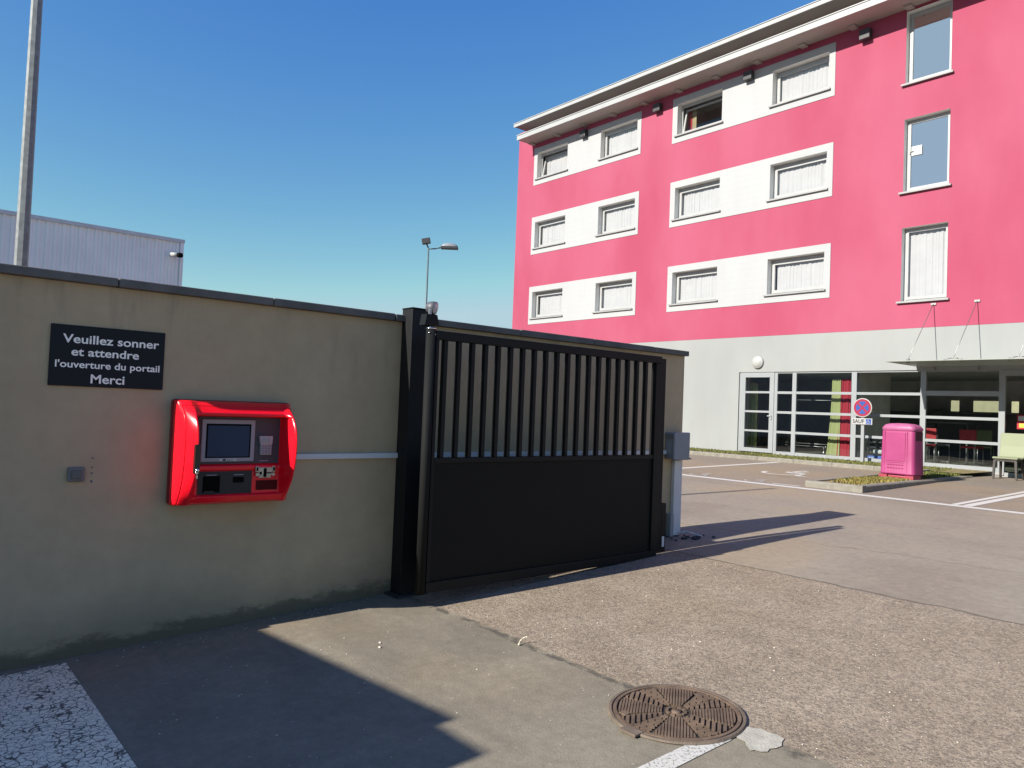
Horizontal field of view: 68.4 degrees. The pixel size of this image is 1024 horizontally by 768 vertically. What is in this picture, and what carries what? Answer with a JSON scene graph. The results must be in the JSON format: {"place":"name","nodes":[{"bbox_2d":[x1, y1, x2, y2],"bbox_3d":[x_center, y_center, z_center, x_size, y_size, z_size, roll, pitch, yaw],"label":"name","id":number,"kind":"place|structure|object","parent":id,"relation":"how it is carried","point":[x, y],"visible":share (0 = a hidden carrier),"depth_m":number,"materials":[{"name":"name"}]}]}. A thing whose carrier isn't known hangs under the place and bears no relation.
{"place":"outdoors","nodes":[
{"label":"outdoors","id":0,"kind":"place"},
{"bbox_2d":[0,209,184,285],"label":"warehouse","id":1,"kind":"structure","parent":0,"point":[70,246],"depth_m":26.76,"materials":[{"name":"white metal"}]},
{"bbox_2d":[169,252,182,257],"bbox_3d":[-12.616,-4.839,28.248,0.577,0.225,0.241,1,-2,23],"label":"security camera","id":2,"kind":"object","parent":1,"relation":"attached to","point":[175,254],"visible":1,"depth_m":28.17,"materials":[{"name":"white plastic"}]},
{"bbox_2d":[0,0,815,328],"label":"sky","id":3,"kind":"structure","parent":0,"point":[296,150],"materials":[{"name":"blue"}]},
{"bbox_2d":[0,451,1023,767],"bbox_3d":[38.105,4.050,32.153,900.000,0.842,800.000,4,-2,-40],"label":"ground","id":4,"kind":"structure","parent":0,"point":[878,589],"depth_m":4.51,"materials":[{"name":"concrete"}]},
{"bbox_2d":[14,0,42,265],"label":"steel pole","id":5,"kind":"object","parent":4,"relation":"on","point":[22,240],"visible":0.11,"depth_m":6.95,"materials":[{"name":"grey metal"}]},
{"bbox_2d":[0,663,136,767],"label":"zebra stripe","id":6,"kind":"object","parent":4,"relation":"on","point":[51,716],"visible":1,"depth_m":3.57,"materials":[{"name":"paint"}]},
{"bbox_2d":[0,263,688,671],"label":"perimeter wall","id":7,"kind":"structure","parent":4,"relation":"on","point":[118,551],"depth_m":4.96,"materials":[{"name":"beige paint"}]},
{"bbox_2d":[67,467,84,481],"bbox_3d":[-2.590,0.538,4.479,0.092,0.086,0.029,4,-2,-40],"label":"bell push","id":8,"kind":"object","parent":7,"relation":"attached to","point":[75,474],"visible":1,"depth_m":4.47,"materials":[{"name":"grey plastic"}]},
{"bbox_2d":[47,323,164,389],"bbox_3d":[-2.459,-0.159,4.599,0.630,0.362,0.012,4,-2,-40],"label":"notice board","id":9,"kind":"object","parent":7,"relation":"attached to","point":[85,356],"visible":1,"depth_m":4.58,"materials":[{"name":"black plastic"}]},
{"bbox_2d":[166,399,296,505],"bbox_3d":[-1.789,0.451,4.935,0.780,0.675,0.365,4,-2,-40],"label":"payment terminal","id":10,"kind":"object","parent":7,"relation":"attached to","point":[220,451],"visible":1,"depth_m":4.92,"materials":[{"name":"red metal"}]},
{"bbox_2d":[296,450,665,459],"bbox_3d":[0.016,0.621,6.681,4.308,0.040,0.025,4,-2,-40],"label":"cable trunking","id":11,"kind":"object","parent":7,"relation":"attached to","point":[360,455],"visible":0.52,"depth_m":5.84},
{"bbox_2d":[666,460,681,536],"bbox_3d":[1.756,1.230,8.127,0.195,0.813,0.059,4,-2,-40],"label":"cable duct","id":12,"kind":"object","parent":7,"relation":"attached to","point":[673,520],"visible":0.99,"depth_m":8.12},
{"bbox_2d":[665,432,690,459],"bbox_3d":[1.784,0.665,8.098,0.302,0.295,0.139,4,-2,-40],"label":"junction box","id":13,"kind":"object","parent":7,"relation":"attached to","point":[677,445],"visible":1,"depth_m":8.02,"materials":[{"name":"grey plastic"}]},
{"bbox_2d":[384,307,427,599],"bbox_3d":[-0.798,0.571,5.908,0.270,2.331,0.260,4,-2,-40],"label":"gate post","id":14,"kind":"object","parent":4,"relation":"on","point":[407,476],"visible":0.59,"depth_m":5.85,"materials":[{"name":"metal"}]},
{"bbox_2d":[419,301,438,326],"bbox_3d":[-0.606,-0.512,5.582,0.140,0.204,0.099,4,-2,-40],"label":"gate lamp","id":15,"kind":"object","parent":14,"relation":"attached to","point":[430,319],"visible":0.94,"depth_m":5.55,"materials":[{"name":"black metal"}]},
{"bbox_2d":[421,237,457,305],"bbox_3d":[-3.525,-2.254,34.920,1.714,9.078,0.320,2,-2,0],"label":"street lamp","id":16,"kind":"object","parent":4,"relation":"on","point":[444,246],"visible":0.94,"depth_m":34.95,"materials":[{"name":"grey metal"}]},
{"bbox_2d":[27,553,1002,757],"bbox_3d":[0.503,1.629,4.417,5.379,0.270,4.066,4,-2,-40],"label":"grit","id":17,"kind":"object","parent":4,"relation":"on","point":[504,652],"visible":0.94,"depth_m":4.55,"materials":[{"name":"stone"}]},
{"bbox_2d":[425,330,661,592],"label":"sliding gate","id":18,"kind":"structure","parent":4,"relation":"on","point":[493,518],"depth_m":6.21,"materials":[{"name":"black metal"}]},
{"bbox_2d":[415,327,435,594],"bbox_3d":[-0.632,0.556,5.499,0.078,1.938,0.078,4,-2,-40],"label":"safety edge tube","id":19,"kind":"object","parent":18,"relation":"attached to","point":[425,462],"visible":1,"depth_m":5.47,"materials":[{"name":"rubber"}]},
{"bbox_2d":[656,359,665,552],"bbox_3d":[1.358,0.747,7.474,0.176,1.986,0.368,4,-2,-40],"label":"catch post","id":20,"kind":"object","parent":4,"relation":"on","point":[661,524],"visible":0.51,"depth_m":7.32,"materials":[{"name":"black metal"}]},
{"bbox_2d":[607,684,747,744],"bbox_3d":[0.801,1.620,3.720,0.706,0.042,0.676,4,-2,-40],"label":"manhole cover","id":21,"kind":"object","parent":4,"relation":"on","point":[677,714],"visible":1,"depth_m":3.69,"materials":[{"name":"metal"}]},
{"bbox_2d":[638,739,730,767],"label":"arrow stripe","id":22,"kind":"object","parent":4,"relation":"on","point":[679,756],"visible":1,"depth_m":3.29,"materials":[{"name":"paint"}]},
{"bbox_2d":[678,531,701,535],"bbox_3d":[1.919,1.611,8.109,0.259,0.058,0.027,2,-2,8],"label":"loose cable","id":23,"kind":"object","parent":4,"relation":"on","point":[689,532],"visible":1,"depth_m":8.11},
{"bbox_2d":[670,534,714,541],"bbox_3d":[1.928,1.635,8.006,0.437,0.047,0.432,2,-2,21],"label":"rubble","id":24,"kind":"object","parent":4,"relation":"on","point":[697,537],"visible":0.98,"depth_m":7.97,"materials":[{"name":"concrete"}]},
{"bbox_2d":[682,462,780,468],"bbox_3d":[4.821,1.903,17.519,5.080,0.086,0.160,4,-2,-40],"label":"parking line","id":25,"kind":"object","parent":4,"relation":"on","point":[731,465],"visible":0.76,"depth_m":17.70,"materials":[{"name":"white paint"}]},
{"bbox_2d":[736,727,783,751],"bbox_3d":[1.118,1.627,3.451,0.233,0.011,0.219,4,-2,-40],"label":"concrete patch","id":26,"kind":"object","parent":4,"relation":"on","point":[760,740],"visible":1,"depth_m":3.45,"materials":[{"name":"white concrete"}]},
{"bbox_2d":[512,0,1023,477],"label":"hotel","id":27,"kind":"structure","parent":4,"relation":"on","point":[808,203],"depth_m":20.89,"materials":[{"name":"pink paint"}]},
{"bbox_2d":[529,289,562,318],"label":"window","id":28,"kind":"structure","parent":27,"relation":"in","point":[548,303],"depth_m":28.55,"materials":[{"name":"white plastic"}]},
{"bbox_2d":[531,217,564,249],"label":"window","id":29,"kind":"structure","parent":27,"relation":"in","point":[552,232],"depth_m":28.66,"materials":[{"name":"white plastic"}]},
{"bbox_2d":[534,146,567,179],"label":"window","id":30,"kind":"structure","parent":27,"relation":"in","point":[555,161],"depth_m":28.86,"materials":[{"name":"white plastic"}]},
{"bbox_2d":[592,280,632,312],"bbox_3d":[3.538,-2.967,25.821,0.381,1.108,1.813,4,-2,-40],"label":"window","id":31,"kind":"structure","parent":27,"relation":"in","point":[614,296],"depth_m":25.99,"materials":[{"name":"white plastic"}]},
{"bbox_2d":[594,200,634,236],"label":"window","id":32,"kind":"structure","parent":27,"relation":"in","point":[620,217],"depth_m":26.07,"materials":[{"name":"white plastic"}]},
{"bbox_2d":[597,122,637,160],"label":"window","id":33,"kind":"structure","parent":27,"relation":"in","point":[621,140],"depth_m":26.16,"materials":[{"name":"white plastic"}]},
{"bbox_2d":[668,268,717,305],"bbox_3d":[5.682,-2.964,23.283,0.386,1.108,1.808,4,-2,-40],"label":"window","id":34,"kind":"structure","parent":27,"relation":"in","point":[700,286],"depth_m":23.41,"materials":[{"name":"white plastic"}]},
{"bbox_2d":[671,178,720,220],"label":"window","id":35,"kind":"structure","parent":27,"relation":"in","point":[702,199],"depth_m":23.52,"materials":[{"name":"white plastic"}]},
{"bbox_2d":[673,92,722,136],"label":"window","id":36,"kind":"structure","parent":27,"relation":"in","point":[706,112],"depth_m":24.28,"materials":[{"name":"white plastic"}]},
{"bbox_2d":[747,383,757,447],"bbox_3d":[7.041,0.941,22.029,0.290,1.940,0.048,0,-3,45],"label":"curtain","id":37,"kind":"object","parent":27,"relation":"hanging from","point":[752,436],"visible":0.84,"depth_m":22.03,"materials":[{"name":"green fabric"}]},
{"bbox_2d":[739,372,774,452],"bbox_3d":[6.938,0.794,21.365,0.115,2.251,1.050,4,-2,-40],"label":"glazed door","id":38,"kind":"structure","parent":27,"relation":"in","point":[744,376],"depth_m":21.39,"materials":[{"name":"grey metal"}]},
{"bbox_2d":[752,356,763,368],"bbox_3d":[6.939,-0.618,21.338,0.112,0.360,0.360,4,-2,-40],"label":"wall light","id":39,"kind":"object","parent":27,"relation":"attached to","point":[757,362],"visible":1,"depth_m":21.29,"materials":[{"name":"white plastic"}]},
{"bbox_2d":[763,253,825,296],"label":"window","id":40,"kind":"structure","parent":27,"relation":"in","point":[804,274],"depth_m":20.83,"materials":[{"name":"white plastic"}]},
{"bbox_2d":[765,154,827,201],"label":"window","id":41,"kind":"structure","parent":27,"relation":"in","point":[806,176],"depth_m":20.94,"materials":[{"name":"white plastic"}]},
{"bbox_2d":[768,52,830,107],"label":"window","id":42,"kind":"structure","parent":27,"relation":"in","point":[811,78],"depth_m":21.02,"materials":[{"name":"white plastic"}]},
{"bbox_2d":[783,399,830,451],"bbox_3d":[8.330,1.206,21.029,0.415,1.531,1.500,4,-2,-40],"label":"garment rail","id":43,"kind":"object","parent":27,"relation":"on","point":[788,442],"visible":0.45,"depth_m":21.20,"materials":[{"name":"metal"}]},
{"bbox_2d":[826,379,840,455],"bbox_3d":[8.530,0.876,19.980,0.038,2.015,0.360,4,-2,-42],"label":"curtain","id":44,"kind":"object","parent":27,"relation":"hanging from","point":[834,427],"visible":0.89,"depth_m":19.96,"materials":[{"name":"green fabric"}]},
{"bbox_2d":[835,379,850,456],"bbox_3d":[8.697,0.886,19.797,0.036,2.035,0.385,4,-2,-38],"label":"curtain","id":45,"kind":"object","parent":27,"relation":"hanging from","point":[844,443],"visible":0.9,"depth_m":19.76,"materials":[{"name":"red fabric"}]},
{"bbox_2d":[867,438,881,458],"bbox_3d":[9.284,1.656,19.193,0.302,0.595,0.422,4,-2,-40],"label":"floor machine","id":46,"kind":"object","parent":27,"relation":"on","point":[875,443],"visible":0.66,"depth_m":19.13,"materials":[{"name":"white plastic"}]},
{"bbox_2d":[898,111,951,194],"bbox_3d":[10.048,-5.591,18.242,0.290,1.859,1.185,4,-2,-40],"label":"window","id":47,"kind":"structure","parent":27,"relation":"in","point":[928,138],"depth_m":18.31,"materials":[{"name":"white glass"}]},
{"bbox_2d":[901,0,953,86],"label":"window","id":48,"kind":"structure","parent":27,"relation":"in","point":[930,40],"depth_m":18.39,"materials":[{"name":"white glass"}]},
{"bbox_2d":[926,428,936,462],"bbox_3d":[10.571,1.564,19.205,0.400,0.879,0.411,1,-2,33],"label":"lobby chair","id":49,"kind":"object","parent":27,"relation":"on","point":[930,433],"visible":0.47,"depth_m":19.28,"materials":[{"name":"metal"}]},
{"bbox_2d":[926,428,949,461],"bbox_3d":[11.234,1.612,19.887,0.400,0.879,0.411,3,-2,-19],"label":"lobby chair","id":50,"kind":"object","parent":27,"relation":"on","point":[938,445],"visible":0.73,"depth_m":19.78,"materials":[{"name":"metal"}]},
{"bbox_2d":[896,223,982,327],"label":"window","id":51,"kind":"structure","parent":27,"relation":"in","point":[925,259],"depth_m":18.28,"materials":[{"name":"white plastic"}]},
{"bbox_2d":[926,421,978,463],"bbox_3d":[11.679,1.546,20.060,0.700,1.060,1.100,4,-2,-40],"label":"lobby table","id":52,"kind":"object","parent":27,"relation":"on","point":[974,424],"visible":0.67,"depth_m":19.84,"materials":[{"name":"laminate"}]},
{"bbox_2d":[885,299,1023,369],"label":"entrance canopy","id":53,"kind":"object","parent":27,"relation":"attached to","point":[973,362],"visible":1,"depth_m":16.52,"materials":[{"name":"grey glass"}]},
{"bbox_2d":[890,411,1023,462],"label":"reception counter","id":54,"kind":"object","parent":27,"relation":"on","point":[948,431],"visible":0.39,"depth_m":22.23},
{"bbox_2d":[959,429,983,465],"bbox_3d":[11.476,1.587,18.816,0.411,0.879,0.400,3,-2,-32],"label":"lobby chair","id":55,"kind":"object","parent":27,"relation":"on","point":[967,435],"visible":0.88,"depth_m":18.73,"materials":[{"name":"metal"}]},
{"bbox_2d":[974,430,994,464],"bbox_3d":[12.214,1.638,19.490,0.400,0.879,0.411,1,-2,41],"label":"lobby chair","id":56,"kind":"object","parent":27,"relation":"on","point":[984,435],"visible":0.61,"depth_m":19.34,"materials":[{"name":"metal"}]},
{"bbox_2d":[761,471,807,476],"bbox_3d":[5.875,1.900,16.189,0.969,0.024,1.540,1,-2,25],"label":"wheelchair marking","id":57,"kind":"object","parent":4,"relation":"on","point":[800,474],"visible":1,"depth_m":16.06,"materials":[{"name":"white paint"}]},
{"bbox_2d":[690,451,880,470],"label":"kerb","id":58,"kind":"structure","parent":4,"relation":"on","point":[829,464],"depth_m":19.02,"materials":[{"name":"concrete"}]},
{"bbox_2d":[682,474,1023,513],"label":"parking line","id":59,"kind":"object","parent":4,"relation":"on","point":[863,495],"visible":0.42,"depth_m":12.26,"materials":[{"name":"white paint"}]},
{"bbox_2d":[805,469,972,492],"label":"kerb","id":60,"kind":"structure","parent":4,"relation":"on","point":[820,483],"depth_m":13.35,"materials":[{"name":"concrete"}]},
{"bbox_2d":[951,400,1018,412],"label":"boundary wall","id":61,"kind":"structure","parent":4,"relation":"on","point":[985,406],"depth_m":52.02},
{"bbox_2d":[954,491,1023,506],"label":"parking line","id":62,"kind":"object","parent":4,"relation":"on","point":[994,500],"visible":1,"depth_m":12.14,"materials":[{"name":"white paint"}]},
{"bbox_2d":[992,433,1023,480],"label":"dining chair","id":63,"kind":"object","parent":4,"relation":"on","point":[1011,447],"visible":1,"depth_m":16.13,"materials":[{"name":"green plastic"}]},
{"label":"island soil","id":64,"kind":"structure","parent":4,"relation":"on","visible":0},
{"bbox_2d":[879,423,923,479],"bbox_3d":[7.660,1.314,14.792,0.468,1.085,0.678,4,-2,-36],"label":"litter bin","id":65,"kind":"object","parent":64,"relation":"on","point":[902,451],"visible":0.99,"depth_m":14.59,"materials":[{"name":"pink plastic"}]},
{"bbox_2d":[834,471,971,484],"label":"grass","id":66,"kind":"structure","parent":64,"relation":"on","point":[931,474],"depth_m":15.22,"materials":[{"name":"green plant"}]},
{"bbox_2d":[690,447,991,473],"bbox_3d":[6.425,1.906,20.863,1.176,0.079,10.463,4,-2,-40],"label":"grass","id":67,"kind":"structure","parent":0,"point":[933,468],"depth_m":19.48,"materials":[{"name":"green plant"}]},
{"bbox_2d":[852,398,872,461],"bbox_3d":[8.713,1.175,18.728,0.116,1.642,0.510,4,-2,-40],"label":"parking sign","id":68,"kind":"object","parent":67,"relation":"on","point":[862,408],"visible":0.94,"depth_m":18.70,"materials":[{"name":"blue metal"}]},
{"bbox_2d":[1017,415,1023,471],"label":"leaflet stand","id":69,"kind":"object","parent":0,"point":[1020,421],"visible":0.85,"depth_m":16.79,"materials":[{"name":"multicoloured metal"}]}
]}

